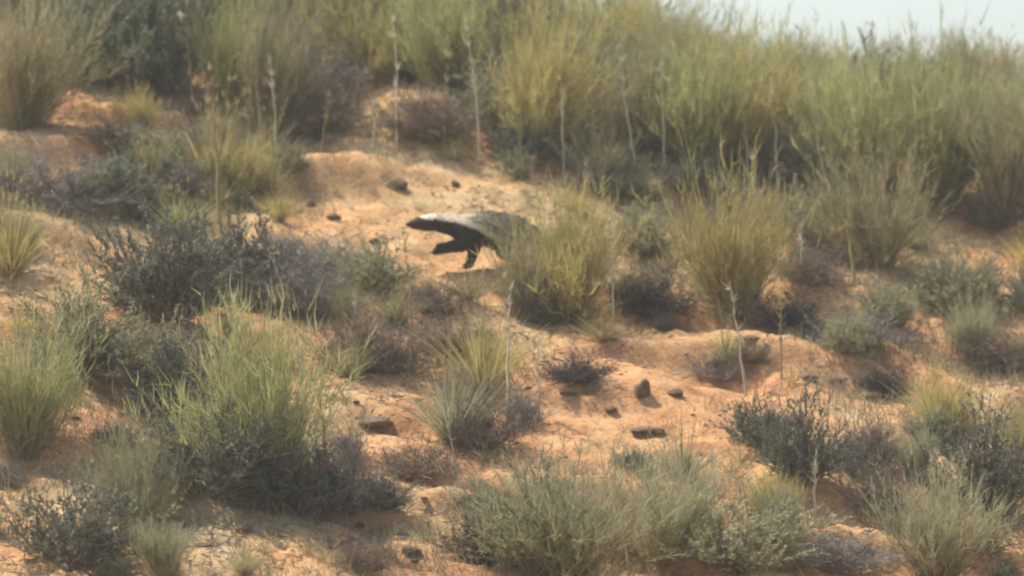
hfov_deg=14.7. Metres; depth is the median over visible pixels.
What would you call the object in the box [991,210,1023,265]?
grass tuft
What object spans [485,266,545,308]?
grass tuft
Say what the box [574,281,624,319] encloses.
grass tuft
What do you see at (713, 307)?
grass tuft
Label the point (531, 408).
dead shrub
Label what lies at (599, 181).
dead shrub
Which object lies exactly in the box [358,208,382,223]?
grass tuft
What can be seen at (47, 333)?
leafy shrub
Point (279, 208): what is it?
grass tuft
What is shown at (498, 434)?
dead shrub
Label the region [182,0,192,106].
dry stalk
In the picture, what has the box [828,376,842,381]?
earth clod
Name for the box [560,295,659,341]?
grass tuft
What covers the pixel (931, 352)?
grass tuft
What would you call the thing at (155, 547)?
broom bush
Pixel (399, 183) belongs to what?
earth clod
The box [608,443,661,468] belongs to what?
leafy shrub
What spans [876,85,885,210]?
dry stalk
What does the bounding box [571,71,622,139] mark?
dead shrub
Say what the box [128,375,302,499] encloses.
leafy shrub
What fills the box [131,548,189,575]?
grass tuft
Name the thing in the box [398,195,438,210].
grass tuft
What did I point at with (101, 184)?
leafy shrub
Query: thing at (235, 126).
broom bush
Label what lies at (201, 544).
earth clod
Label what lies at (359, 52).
broom bush
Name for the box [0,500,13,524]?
broom bush
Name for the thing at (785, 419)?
dead shrub
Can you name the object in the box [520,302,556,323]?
leafy shrub
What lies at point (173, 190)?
dead shrub
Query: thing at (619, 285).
leafy shrub
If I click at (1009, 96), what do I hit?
broom bush
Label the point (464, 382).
dead shrub
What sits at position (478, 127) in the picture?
dry stalk
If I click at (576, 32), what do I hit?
leafy shrub
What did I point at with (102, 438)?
leafy shrub
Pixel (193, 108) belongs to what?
dead shrub
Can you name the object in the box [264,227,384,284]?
dead shrub
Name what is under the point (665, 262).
grass tuft
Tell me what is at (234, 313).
dry stalk
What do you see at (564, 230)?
broom bush
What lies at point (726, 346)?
grass tuft
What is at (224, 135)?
dead shrub
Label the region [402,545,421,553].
earth clod
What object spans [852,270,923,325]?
leafy shrub
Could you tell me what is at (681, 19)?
broom bush
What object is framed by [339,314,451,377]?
dead shrub
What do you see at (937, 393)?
grass tuft
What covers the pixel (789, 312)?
dead shrub
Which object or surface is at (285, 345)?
grass tuft
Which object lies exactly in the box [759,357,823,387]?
grass tuft
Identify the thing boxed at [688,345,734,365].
grass tuft
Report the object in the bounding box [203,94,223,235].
dry stalk
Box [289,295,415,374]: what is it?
dead shrub
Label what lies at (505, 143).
leafy shrub
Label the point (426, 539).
grass tuft
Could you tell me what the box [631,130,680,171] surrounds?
dead shrub
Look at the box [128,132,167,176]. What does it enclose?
broom bush
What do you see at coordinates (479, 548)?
dead shrub
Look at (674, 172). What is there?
dead shrub
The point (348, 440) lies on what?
dead shrub
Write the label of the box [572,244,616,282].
broom bush
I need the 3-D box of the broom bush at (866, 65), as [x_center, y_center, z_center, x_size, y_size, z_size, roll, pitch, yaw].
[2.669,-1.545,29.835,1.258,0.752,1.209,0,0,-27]
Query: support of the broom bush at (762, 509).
on the ground at (582, 411)
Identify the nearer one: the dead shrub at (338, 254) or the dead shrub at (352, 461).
the dead shrub at (352, 461)
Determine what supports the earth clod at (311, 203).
on the ground at (582, 411)
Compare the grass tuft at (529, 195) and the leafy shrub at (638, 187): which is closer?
the grass tuft at (529, 195)
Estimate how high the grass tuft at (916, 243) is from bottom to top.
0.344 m
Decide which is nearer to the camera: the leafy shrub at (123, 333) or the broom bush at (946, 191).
the leafy shrub at (123, 333)
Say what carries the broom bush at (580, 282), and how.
on the ground at (582, 411)
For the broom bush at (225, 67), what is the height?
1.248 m
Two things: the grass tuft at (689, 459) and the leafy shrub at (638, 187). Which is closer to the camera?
the grass tuft at (689, 459)
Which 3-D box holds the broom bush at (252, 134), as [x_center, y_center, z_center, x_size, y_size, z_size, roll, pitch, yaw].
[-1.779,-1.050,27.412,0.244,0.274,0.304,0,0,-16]
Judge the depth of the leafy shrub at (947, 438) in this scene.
23.08 m
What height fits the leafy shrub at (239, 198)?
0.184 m
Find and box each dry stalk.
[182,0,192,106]
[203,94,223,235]
[220,191,232,259]
[229,291,249,397]
[246,1,260,132]
[262,58,278,147]
[295,334,312,467]
[314,389,327,460]
[320,91,333,152]
[350,292,363,345]
[365,94,380,151]
[388,12,405,151]
[397,225,414,374]
[437,383,457,480]
[439,50,452,152]
[465,24,480,162]
[501,280,516,406]
[517,107,525,179]
[526,242,534,276]
[527,490,551,575]
[529,334,545,421]
[557,71,567,185]
[585,73,596,146]
[605,216,619,329]
[608,442,629,575]
[613,43,636,176]
[654,45,665,165]
[709,447,723,506]
[710,30,719,176]
[725,279,747,396]
[740,110,750,182]
[745,153,757,302]
[767,61,778,190]
[771,290,785,378]
[792,223,806,259]
[793,22,829,199]
[807,444,820,520]
[841,182,855,283]
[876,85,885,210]
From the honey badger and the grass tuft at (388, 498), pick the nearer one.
the grass tuft at (388, 498)
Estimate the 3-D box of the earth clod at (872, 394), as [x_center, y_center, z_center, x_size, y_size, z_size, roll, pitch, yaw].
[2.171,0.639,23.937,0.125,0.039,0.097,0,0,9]
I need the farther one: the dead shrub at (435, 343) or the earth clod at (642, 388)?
the dead shrub at (435, 343)
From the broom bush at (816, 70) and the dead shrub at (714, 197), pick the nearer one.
the dead shrub at (714, 197)
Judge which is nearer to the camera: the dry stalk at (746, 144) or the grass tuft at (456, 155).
the grass tuft at (456, 155)
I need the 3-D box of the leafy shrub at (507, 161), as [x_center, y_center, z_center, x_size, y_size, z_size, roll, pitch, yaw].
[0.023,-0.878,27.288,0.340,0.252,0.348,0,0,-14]
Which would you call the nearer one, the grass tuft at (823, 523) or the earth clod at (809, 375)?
the grass tuft at (823, 523)
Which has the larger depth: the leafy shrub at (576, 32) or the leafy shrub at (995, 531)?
the leafy shrub at (576, 32)
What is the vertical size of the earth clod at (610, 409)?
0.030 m
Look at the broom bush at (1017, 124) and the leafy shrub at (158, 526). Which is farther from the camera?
the broom bush at (1017, 124)
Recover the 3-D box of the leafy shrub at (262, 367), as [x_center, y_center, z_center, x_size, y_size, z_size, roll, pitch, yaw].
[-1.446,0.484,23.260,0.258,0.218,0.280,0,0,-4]
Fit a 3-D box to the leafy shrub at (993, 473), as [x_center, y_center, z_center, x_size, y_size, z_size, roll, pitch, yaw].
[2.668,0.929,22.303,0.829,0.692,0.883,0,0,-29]
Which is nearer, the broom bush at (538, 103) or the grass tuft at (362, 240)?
the grass tuft at (362, 240)
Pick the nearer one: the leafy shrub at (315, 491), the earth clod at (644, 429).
the leafy shrub at (315, 491)
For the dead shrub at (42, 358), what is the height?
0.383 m
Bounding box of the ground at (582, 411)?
[0,11,1023,575]
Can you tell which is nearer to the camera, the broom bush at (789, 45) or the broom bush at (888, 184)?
the broom bush at (888, 184)
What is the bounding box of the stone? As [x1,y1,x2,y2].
[355,522,364,526]
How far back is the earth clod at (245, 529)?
20.67 m
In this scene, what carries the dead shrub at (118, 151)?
on the ground at (582, 411)
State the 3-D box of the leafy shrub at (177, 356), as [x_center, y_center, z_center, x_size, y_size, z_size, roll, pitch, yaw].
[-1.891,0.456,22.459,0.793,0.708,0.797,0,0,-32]
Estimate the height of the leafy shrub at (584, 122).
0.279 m
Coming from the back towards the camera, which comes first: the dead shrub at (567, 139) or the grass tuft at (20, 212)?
the dead shrub at (567, 139)
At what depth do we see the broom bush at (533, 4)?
29.35 m
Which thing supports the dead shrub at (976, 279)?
on the ground at (582, 411)
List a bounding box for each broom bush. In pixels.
[0,0,142,130]
[0,135,42,190]
[0,265,114,459]
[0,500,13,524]
[4,0,50,26]
[94,415,174,489]
[103,509,203,575]
[104,74,170,130]
[116,264,378,499]
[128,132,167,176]
[177,0,236,34]
[185,0,287,117]
[186,93,252,145]
[211,126,297,198]
[217,0,311,35]
[229,0,344,142]
[235,122,266,152]
[244,0,362,57]
[266,0,434,89]
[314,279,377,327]
[331,0,430,74]
[340,0,510,92]
[377,0,491,86]
[422,385,713,575]
[469,156,657,325]
[474,0,633,156]
[476,0,630,74]
[479,214,575,320]
[482,0,670,92]
[526,0,669,39]
[544,116,650,183]
[546,209,581,248]
[556,402,765,565]
[557,0,714,71]
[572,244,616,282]
[588,4,775,87]
[591,0,711,162]
[606,0,775,176]
[623,0,735,59]
[627,118,845,321]
[644,2,848,166]
[652,30,754,89]
[672,1,782,77]
[709,7,873,156]
[717,25,851,102]
[719,10,862,70]
[726,457,806,512]
[734,465,814,540]
[755,26,876,94]
[761,1,962,209]
[769,31,857,80]
[772,97,980,268]
[796,25,961,93]
[827,22,950,90]
[831,30,935,107]
[831,430,1023,575]
[847,0,1017,205]
[875,417,949,480]
[880,157,912,197]
[882,287,923,326]
[886,6,1023,99]
[886,66,951,130]
[899,37,1023,129]
[902,139,984,214]
[913,19,1023,90]
[913,19,1023,224]
[922,272,1020,358]
[943,56,1023,137]
[948,239,1005,311]
[948,318,971,351]
[965,60,1023,105]
[973,392,1023,452]
[1000,335,1023,371]
[1001,101,1023,138]
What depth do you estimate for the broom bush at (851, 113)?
27.67 m
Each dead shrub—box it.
[0,138,163,222]
[0,220,40,247]
[0,328,88,379]
[0,455,34,487]
[1,0,40,16]
[72,103,162,149]
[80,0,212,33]
[84,350,136,388]
[100,128,170,159]
[147,115,242,155]
[148,148,227,199]
[160,182,192,204]
[163,121,223,141]
[166,89,225,116]
[183,160,269,189]
[190,122,256,158]
[199,142,281,202]
[232,223,364,324]
[237,27,389,145]
[241,8,370,102]
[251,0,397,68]
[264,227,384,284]
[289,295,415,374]
[292,98,342,129]
[307,394,412,526]
[325,534,402,575]
[334,432,364,447]
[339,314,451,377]
[350,431,476,487]
[361,75,509,145]
[385,275,491,318]
[392,309,514,357]
[425,485,563,568]
[428,357,503,407]
[428,380,542,454]
[441,0,569,87]
[462,512,518,564]
[490,0,575,37]
[493,381,556,424]
[497,260,560,322]
[509,105,587,136]
[515,114,602,158]
[532,345,627,387]
[565,148,633,195]
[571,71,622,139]
[590,107,668,151]
[593,255,717,323]
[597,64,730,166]
[607,527,637,552]
[618,117,673,149]
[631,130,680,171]
[647,307,679,331]
[656,160,692,192]
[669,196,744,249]
[679,338,756,382]
[681,193,707,204]
[689,166,729,197]
[698,165,762,211]
[721,330,782,368]
[727,82,843,191]
[727,283,831,331]
[756,522,910,575]
[759,136,831,190]
[769,233,855,291]
[770,409,797,429]
[779,303,933,354]
[783,232,855,268]
[825,420,893,461]
[830,406,916,472]
[834,448,941,520]
[837,455,877,474]
[852,361,913,397]
[937,308,1023,374]
[950,269,1003,303]
[952,190,1023,231]
[1001,444,1022,469]
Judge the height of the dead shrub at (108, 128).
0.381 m
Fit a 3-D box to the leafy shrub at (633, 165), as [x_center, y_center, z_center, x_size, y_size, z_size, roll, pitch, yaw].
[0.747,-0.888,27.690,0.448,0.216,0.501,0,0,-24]
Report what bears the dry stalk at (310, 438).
on the ground at (582, 411)
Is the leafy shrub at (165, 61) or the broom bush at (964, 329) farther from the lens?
the leafy shrub at (165, 61)
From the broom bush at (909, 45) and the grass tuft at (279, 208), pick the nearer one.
the grass tuft at (279, 208)
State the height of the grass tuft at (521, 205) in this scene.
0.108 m
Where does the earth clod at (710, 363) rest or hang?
on the ground at (582, 411)
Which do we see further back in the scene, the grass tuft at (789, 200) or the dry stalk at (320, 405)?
the grass tuft at (789, 200)
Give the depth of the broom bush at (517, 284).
24.70 m
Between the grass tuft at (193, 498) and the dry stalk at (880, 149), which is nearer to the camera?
the grass tuft at (193, 498)
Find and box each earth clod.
[195,542,212,546]
[234,525,252,532]
[306,200,314,205]
[326,213,340,218]
[327,533,354,548]
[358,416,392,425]
[369,238,376,242]
[386,178,407,188]
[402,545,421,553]
[451,180,459,184]
[559,388,577,393]
[604,407,616,411]
[630,426,664,431]
[634,379,650,397]
[667,388,682,395]
[704,355,725,374]
[743,335,759,341]
[797,373,818,379]
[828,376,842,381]
[840,540,870,553]
[864,391,883,397]
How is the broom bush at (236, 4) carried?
on the ground at (582, 411)
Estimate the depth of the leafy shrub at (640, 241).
26.23 m
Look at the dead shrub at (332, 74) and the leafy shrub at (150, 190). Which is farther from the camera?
the dead shrub at (332, 74)
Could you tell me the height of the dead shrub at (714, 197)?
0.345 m
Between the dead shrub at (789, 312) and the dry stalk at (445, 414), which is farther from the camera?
the dead shrub at (789, 312)
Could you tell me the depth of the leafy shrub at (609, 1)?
30.72 m
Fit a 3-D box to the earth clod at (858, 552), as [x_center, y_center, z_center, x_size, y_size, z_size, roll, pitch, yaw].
[1.853,1.402,21.576,0.182,0.070,0.152,0,0,32]
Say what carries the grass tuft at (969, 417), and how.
on the ground at (582, 411)
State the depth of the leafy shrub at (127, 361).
22.51 m
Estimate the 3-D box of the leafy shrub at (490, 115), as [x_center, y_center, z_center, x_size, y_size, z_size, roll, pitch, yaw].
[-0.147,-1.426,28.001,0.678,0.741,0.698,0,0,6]
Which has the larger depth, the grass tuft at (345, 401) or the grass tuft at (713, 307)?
the grass tuft at (713, 307)
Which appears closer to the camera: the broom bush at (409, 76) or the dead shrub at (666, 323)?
the dead shrub at (666, 323)
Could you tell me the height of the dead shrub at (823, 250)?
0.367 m
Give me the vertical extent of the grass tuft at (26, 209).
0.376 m
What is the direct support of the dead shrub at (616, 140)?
on the ground at (582, 411)
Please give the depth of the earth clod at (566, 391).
23.24 m
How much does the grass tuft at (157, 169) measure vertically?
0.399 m
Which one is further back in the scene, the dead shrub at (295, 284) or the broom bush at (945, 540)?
the dead shrub at (295, 284)
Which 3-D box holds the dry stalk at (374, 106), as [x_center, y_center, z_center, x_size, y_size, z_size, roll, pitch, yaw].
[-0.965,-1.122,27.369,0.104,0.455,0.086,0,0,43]
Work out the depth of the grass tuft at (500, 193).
26.65 m
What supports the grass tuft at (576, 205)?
on the ground at (582, 411)
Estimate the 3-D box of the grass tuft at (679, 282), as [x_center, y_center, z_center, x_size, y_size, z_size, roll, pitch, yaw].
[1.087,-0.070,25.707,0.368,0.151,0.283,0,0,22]
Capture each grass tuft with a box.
[0,143,27,182]
[0,164,80,276]
[0,186,64,242]
[0,294,53,333]
[0,518,28,534]
[2,484,44,514]
[4,200,46,225]
[5,471,39,488]
[92,218,132,235]
[114,168,248,233]
[131,132,190,184]
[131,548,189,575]
[145,521,206,550]
[146,62,285,192]
[174,473,229,500]
[183,126,209,157]
[186,154,252,206]
[194,315,218,328]
[201,292,252,329]
[209,529,281,575]
[223,80,308,174]
[245,173,314,221]
[247,530,286,553]
[248,313,323,368]
[258,140,302,200]
[288,532,323,553]
[296,540,348,561]
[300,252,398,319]
[308,314,397,378]
[311,406,355,435]
[317,418,371,443]
[318,181,354,195]
[322,381,362,403]
[330,543,361,559]
[339,198,363,209]
[345,240,394,260]
[351,227,370,241]
[354,175,405,196]
[356,262,445,325]
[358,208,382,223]
[358,537,421,560]
[369,488,413,510]
[378,317,528,444]
[391,252,418,269]
[394,260,454,297]
[395,511,458,541]
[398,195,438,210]
[405,263,554,393]
[406,352,439,373]
[413,251,500,300]
[430,132,475,160]
[459,460,505,483]
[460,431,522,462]
[472,183,513,202]
[478,162,519,181]
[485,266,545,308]
[505,525,553,575]
[507,183,548,202]
[510,198,530,210]
[549,179,601,210]
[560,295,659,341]
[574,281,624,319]
[600,282,630,306]
[620,152,682,199]
[621,399,739,480]
[650,242,680,271]
[655,183,676,197]
[658,156,722,203]
[668,270,691,287]
[685,292,730,314]
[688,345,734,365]
[689,458,722,480]
[692,303,759,362]
[700,447,764,473]
[707,432,766,461]
[749,516,811,570]
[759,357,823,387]
[774,183,804,209]
[797,303,832,327]
[797,499,849,528]
[838,475,859,487]
[868,557,904,572]
[873,329,997,422]
[883,556,924,575]
[905,200,957,247]
[907,333,957,358]
[912,369,998,425]
[913,387,989,433]
[919,357,958,375]
[947,375,984,395]
[975,498,1020,517]
[982,236,1004,252]
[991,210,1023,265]
[999,525,1023,566]
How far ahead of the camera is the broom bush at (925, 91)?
29.73 m
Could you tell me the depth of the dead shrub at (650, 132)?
27.97 m
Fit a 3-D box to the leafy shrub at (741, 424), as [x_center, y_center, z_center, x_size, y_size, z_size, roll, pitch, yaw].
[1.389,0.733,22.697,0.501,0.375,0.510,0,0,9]
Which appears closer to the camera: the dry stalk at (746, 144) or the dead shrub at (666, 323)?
the dead shrub at (666, 323)
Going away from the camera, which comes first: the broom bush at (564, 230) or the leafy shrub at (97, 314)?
the leafy shrub at (97, 314)
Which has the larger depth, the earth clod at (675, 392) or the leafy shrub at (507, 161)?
the leafy shrub at (507, 161)
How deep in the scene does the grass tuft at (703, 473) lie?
22.30 m
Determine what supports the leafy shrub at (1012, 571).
on the ground at (582, 411)
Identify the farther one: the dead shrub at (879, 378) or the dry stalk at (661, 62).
the dry stalk at (661, 62)
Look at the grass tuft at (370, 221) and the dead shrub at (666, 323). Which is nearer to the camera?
the dead shrub at (666, 323)
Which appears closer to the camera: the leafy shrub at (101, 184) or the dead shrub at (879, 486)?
the dead shrub at (879, 486)
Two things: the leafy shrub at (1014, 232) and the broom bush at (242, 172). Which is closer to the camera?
the broom bush at (242, 172)
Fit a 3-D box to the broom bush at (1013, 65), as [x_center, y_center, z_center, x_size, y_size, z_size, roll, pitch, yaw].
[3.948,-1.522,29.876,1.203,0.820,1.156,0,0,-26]
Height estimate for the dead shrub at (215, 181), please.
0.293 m
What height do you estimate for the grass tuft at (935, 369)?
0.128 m
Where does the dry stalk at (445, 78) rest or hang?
on the ground at (582, 411)
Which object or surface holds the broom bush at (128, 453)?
on the ground at (582, 411)
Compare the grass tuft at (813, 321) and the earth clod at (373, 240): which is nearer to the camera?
the grass tuft at (813, 321)
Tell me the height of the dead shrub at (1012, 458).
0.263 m
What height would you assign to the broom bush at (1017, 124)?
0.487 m
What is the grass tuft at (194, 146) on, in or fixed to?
on the ground at (582, 411)
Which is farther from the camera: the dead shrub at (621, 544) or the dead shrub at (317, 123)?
the dead shrub at (317, 123)
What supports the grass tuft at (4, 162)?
on the ground at (582, 411)
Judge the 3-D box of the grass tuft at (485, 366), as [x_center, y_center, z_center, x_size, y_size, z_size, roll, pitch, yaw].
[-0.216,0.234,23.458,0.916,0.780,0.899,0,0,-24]
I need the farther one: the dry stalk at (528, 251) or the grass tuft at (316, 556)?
the dry stalk at (528, 251)
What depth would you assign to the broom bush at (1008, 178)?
27.47 m
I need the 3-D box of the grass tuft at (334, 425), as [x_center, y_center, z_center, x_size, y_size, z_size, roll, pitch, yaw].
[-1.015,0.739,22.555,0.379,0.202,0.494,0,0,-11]
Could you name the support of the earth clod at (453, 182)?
on the ground at (582, 411)
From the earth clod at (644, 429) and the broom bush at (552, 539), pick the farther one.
the earth clod at (644, 429)
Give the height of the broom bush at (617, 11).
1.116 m
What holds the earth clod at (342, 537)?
on the ground at (582, 411)
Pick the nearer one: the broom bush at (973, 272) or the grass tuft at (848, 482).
the grass tuft at (848, 482)
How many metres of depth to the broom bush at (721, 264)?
24.87 m
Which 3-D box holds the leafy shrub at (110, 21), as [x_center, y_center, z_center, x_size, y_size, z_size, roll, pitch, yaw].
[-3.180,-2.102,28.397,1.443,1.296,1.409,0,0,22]
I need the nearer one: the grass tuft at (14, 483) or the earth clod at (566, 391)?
the grass tuft at (14, 483)
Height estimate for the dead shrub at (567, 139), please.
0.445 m
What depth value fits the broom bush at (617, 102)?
28.00 m
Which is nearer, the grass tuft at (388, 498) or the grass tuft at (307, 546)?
the grass tuft at (307, 546)
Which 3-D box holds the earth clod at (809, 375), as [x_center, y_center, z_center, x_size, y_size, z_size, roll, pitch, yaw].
[1.770,0.530,23.862,0.134,0.042,0.140,0,0,-33]
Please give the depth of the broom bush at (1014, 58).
30.97 m
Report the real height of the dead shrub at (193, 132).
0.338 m
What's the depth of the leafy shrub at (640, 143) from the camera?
27.97 m
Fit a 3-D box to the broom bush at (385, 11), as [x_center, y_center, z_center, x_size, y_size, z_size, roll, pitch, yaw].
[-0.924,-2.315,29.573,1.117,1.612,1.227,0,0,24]
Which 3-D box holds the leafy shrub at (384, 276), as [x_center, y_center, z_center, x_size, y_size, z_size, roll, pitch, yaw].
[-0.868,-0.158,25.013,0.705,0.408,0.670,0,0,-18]
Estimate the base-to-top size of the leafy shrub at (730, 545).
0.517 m
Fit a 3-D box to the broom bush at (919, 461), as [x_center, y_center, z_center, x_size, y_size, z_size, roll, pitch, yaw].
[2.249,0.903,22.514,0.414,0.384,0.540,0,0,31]
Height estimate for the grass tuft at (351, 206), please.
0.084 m
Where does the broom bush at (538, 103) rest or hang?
on the ground at (582, 411)
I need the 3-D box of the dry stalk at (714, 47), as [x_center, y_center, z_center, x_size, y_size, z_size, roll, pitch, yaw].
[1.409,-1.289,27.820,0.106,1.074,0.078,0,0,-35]
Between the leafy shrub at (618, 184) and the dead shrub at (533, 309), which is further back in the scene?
the leafy shrub at (618, 184)
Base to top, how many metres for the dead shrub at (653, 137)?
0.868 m
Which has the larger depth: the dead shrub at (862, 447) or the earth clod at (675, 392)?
the earth clod at (675, 392)
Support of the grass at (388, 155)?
on the ground at (582, 411)
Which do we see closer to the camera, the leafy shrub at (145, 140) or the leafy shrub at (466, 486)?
the leafy shrub at (466, 486)
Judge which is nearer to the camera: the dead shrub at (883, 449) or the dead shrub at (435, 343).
the dead shrub at (883, 449)
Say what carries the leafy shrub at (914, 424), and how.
on the ground at (582, 411)
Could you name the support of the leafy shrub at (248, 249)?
on the ground at (582, 411)
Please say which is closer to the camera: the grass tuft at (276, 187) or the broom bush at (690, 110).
the grass tuft at (276, 187)
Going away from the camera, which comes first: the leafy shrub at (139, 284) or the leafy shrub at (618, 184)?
the leafy shrub at (139, 284)
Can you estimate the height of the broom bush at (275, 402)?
1.306 m
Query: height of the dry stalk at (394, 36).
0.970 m
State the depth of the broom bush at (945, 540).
21.39 m
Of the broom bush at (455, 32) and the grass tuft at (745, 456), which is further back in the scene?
the broom bush at (455, 32)
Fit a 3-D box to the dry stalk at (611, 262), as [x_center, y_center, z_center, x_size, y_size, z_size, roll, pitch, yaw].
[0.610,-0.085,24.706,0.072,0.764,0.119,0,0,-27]
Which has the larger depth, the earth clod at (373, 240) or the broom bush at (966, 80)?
the broom bush at (966, 80)
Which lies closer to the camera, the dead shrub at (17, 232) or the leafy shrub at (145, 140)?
the dead shrub at (17, 232)
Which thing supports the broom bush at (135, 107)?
on the ground at (582, 411)
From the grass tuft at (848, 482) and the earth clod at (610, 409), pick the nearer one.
the grass tuft at (848, 482)
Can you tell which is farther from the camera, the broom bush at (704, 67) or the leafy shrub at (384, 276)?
the broom bush at (704, 67)
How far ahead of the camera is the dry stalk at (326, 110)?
27.48 m
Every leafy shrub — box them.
[0,0,164,82]
[0,455,142,567]
[1,261,175,367]
[20,315,97,353]
[51,163,119,192]
[67,0,228,100]
[73,380,198,528]
[80,551,144,575]
[82,147,149,190]
[85,183,267,322]
[87,317,155,351]
[87,416,143,447]
[91,119,168,152]
[91,303,201,391]
[99,137,163,183]
[103,306,242,421]
[105,114,223,181]
[117,164,178,209]
[117,189,159,222]
[124,360,156,393]
[125,510,182,549]
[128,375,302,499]
[165,195,314,305]
[168,393,225,436]
[220,183,266,208]
[221,424,377,516]
[249,355,280,381]
[271,135,316,174]
[278,111,304,136]
[287,95,343,121]
[315,231,433,294]
[356,471,422,509]
[441,34,526,136]
[455,443,624,574]
[455,476,505,507]
[483,110,561,164]
[490,145,539,177]
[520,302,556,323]
[542,2,630,119]
[558,0,679,30]
[564,115,604,144]
[585,190,695,256]
[593,164,651,197]
[599,261,660,297]
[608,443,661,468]
[611,145,655,174]
[619,173,656,200]
[622,128,660,149]
[647,477,852,575]
[650,145,725,185]
[709,384,795,448]
[742,381,869,486]
[765,172,863,248]
[804,304,880,353]
[828,20,938,136]
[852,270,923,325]
[895,236,1008,319]
[897,392,1023,515]
[897,403,970,435]
[926,424,962,451]
[964,505,1021,553]
[986,555,1023,575]
[987,266,1023,315]
[1011,230,1023,241]
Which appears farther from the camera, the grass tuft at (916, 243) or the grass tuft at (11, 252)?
the grass tuft at (916, 243)
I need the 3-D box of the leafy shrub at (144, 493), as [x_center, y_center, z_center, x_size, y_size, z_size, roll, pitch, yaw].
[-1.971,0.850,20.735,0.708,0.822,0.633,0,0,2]
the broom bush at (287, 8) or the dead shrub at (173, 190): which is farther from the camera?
the broom bush at (287, 8)
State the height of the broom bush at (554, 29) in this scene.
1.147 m
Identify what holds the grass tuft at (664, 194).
on the ground at (582, 411)
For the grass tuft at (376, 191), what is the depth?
26.62 m
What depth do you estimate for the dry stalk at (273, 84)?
27.30 m
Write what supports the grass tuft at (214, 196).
on the ground at (582, 411)
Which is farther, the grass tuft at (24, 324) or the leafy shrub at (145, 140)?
the leafy shrub at (145, 140)
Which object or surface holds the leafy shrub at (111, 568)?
on the ground at (582, 411)
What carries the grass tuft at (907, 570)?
on the ground at (582, 411)
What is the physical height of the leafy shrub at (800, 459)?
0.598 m
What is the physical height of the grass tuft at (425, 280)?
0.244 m
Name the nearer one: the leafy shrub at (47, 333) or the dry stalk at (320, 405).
the dry stalk at (320, 405)
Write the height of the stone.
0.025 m
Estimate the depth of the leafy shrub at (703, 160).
27.39 m
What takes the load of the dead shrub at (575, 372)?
on the ground at (582, 411)
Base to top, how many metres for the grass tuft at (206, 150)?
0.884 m
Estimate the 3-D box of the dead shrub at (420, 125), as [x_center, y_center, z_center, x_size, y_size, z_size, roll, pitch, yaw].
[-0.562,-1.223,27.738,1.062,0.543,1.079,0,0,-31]
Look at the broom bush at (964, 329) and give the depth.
24.84 m
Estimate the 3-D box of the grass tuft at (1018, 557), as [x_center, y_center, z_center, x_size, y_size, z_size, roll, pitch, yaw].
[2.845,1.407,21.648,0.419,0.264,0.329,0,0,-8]
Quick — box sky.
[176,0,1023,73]
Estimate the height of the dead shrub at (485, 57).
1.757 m
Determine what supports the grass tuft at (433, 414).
on the ground at (582, 411)
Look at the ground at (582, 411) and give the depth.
24.06 m
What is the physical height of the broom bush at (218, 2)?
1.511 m
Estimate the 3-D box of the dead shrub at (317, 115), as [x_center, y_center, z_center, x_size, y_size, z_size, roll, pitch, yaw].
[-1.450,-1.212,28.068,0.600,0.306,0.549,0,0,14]
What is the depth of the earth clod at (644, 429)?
22.84 m
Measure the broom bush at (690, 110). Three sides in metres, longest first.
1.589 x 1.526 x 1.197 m
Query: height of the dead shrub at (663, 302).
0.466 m
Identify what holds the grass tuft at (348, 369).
on the ground at (582, 411)
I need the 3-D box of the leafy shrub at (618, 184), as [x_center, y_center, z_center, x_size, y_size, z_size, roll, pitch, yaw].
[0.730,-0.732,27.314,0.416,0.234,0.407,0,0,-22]
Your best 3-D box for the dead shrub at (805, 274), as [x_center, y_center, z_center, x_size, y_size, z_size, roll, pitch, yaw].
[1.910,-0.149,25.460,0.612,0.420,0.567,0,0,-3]
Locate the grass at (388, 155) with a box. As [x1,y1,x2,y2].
[0,29,1023,575]
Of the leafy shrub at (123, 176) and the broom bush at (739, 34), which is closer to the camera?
the leafy shrub at (123, 176)
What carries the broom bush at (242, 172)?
on the ground at (582, 411)
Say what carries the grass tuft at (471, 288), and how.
on the ground at (582, 411)
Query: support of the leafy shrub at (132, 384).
on the ground at (582, 411)
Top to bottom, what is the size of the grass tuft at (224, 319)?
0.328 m
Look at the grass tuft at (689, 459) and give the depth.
22.30 m
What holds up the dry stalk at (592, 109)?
on the ground at (582, 411)
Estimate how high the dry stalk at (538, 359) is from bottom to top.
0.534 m
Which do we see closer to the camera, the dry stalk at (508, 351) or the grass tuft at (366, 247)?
the dry stalk at (508, 351)
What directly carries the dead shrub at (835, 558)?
on the ground at (582, 411)
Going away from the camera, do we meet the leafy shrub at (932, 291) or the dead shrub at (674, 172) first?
the leafy shrub at (932, 291)
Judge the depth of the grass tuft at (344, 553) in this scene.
20.52 m
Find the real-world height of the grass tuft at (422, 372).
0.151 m
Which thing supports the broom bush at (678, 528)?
on the ground at (582, 411)
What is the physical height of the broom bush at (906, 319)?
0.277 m
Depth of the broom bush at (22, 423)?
21.50 m
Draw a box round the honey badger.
[406,210,557,273]
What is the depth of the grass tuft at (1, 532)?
20.57 m
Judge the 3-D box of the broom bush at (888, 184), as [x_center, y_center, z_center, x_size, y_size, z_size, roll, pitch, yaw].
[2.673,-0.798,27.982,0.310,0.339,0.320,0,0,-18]
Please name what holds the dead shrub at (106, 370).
on the ground at (582, 411)
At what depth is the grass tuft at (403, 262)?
25.46 m

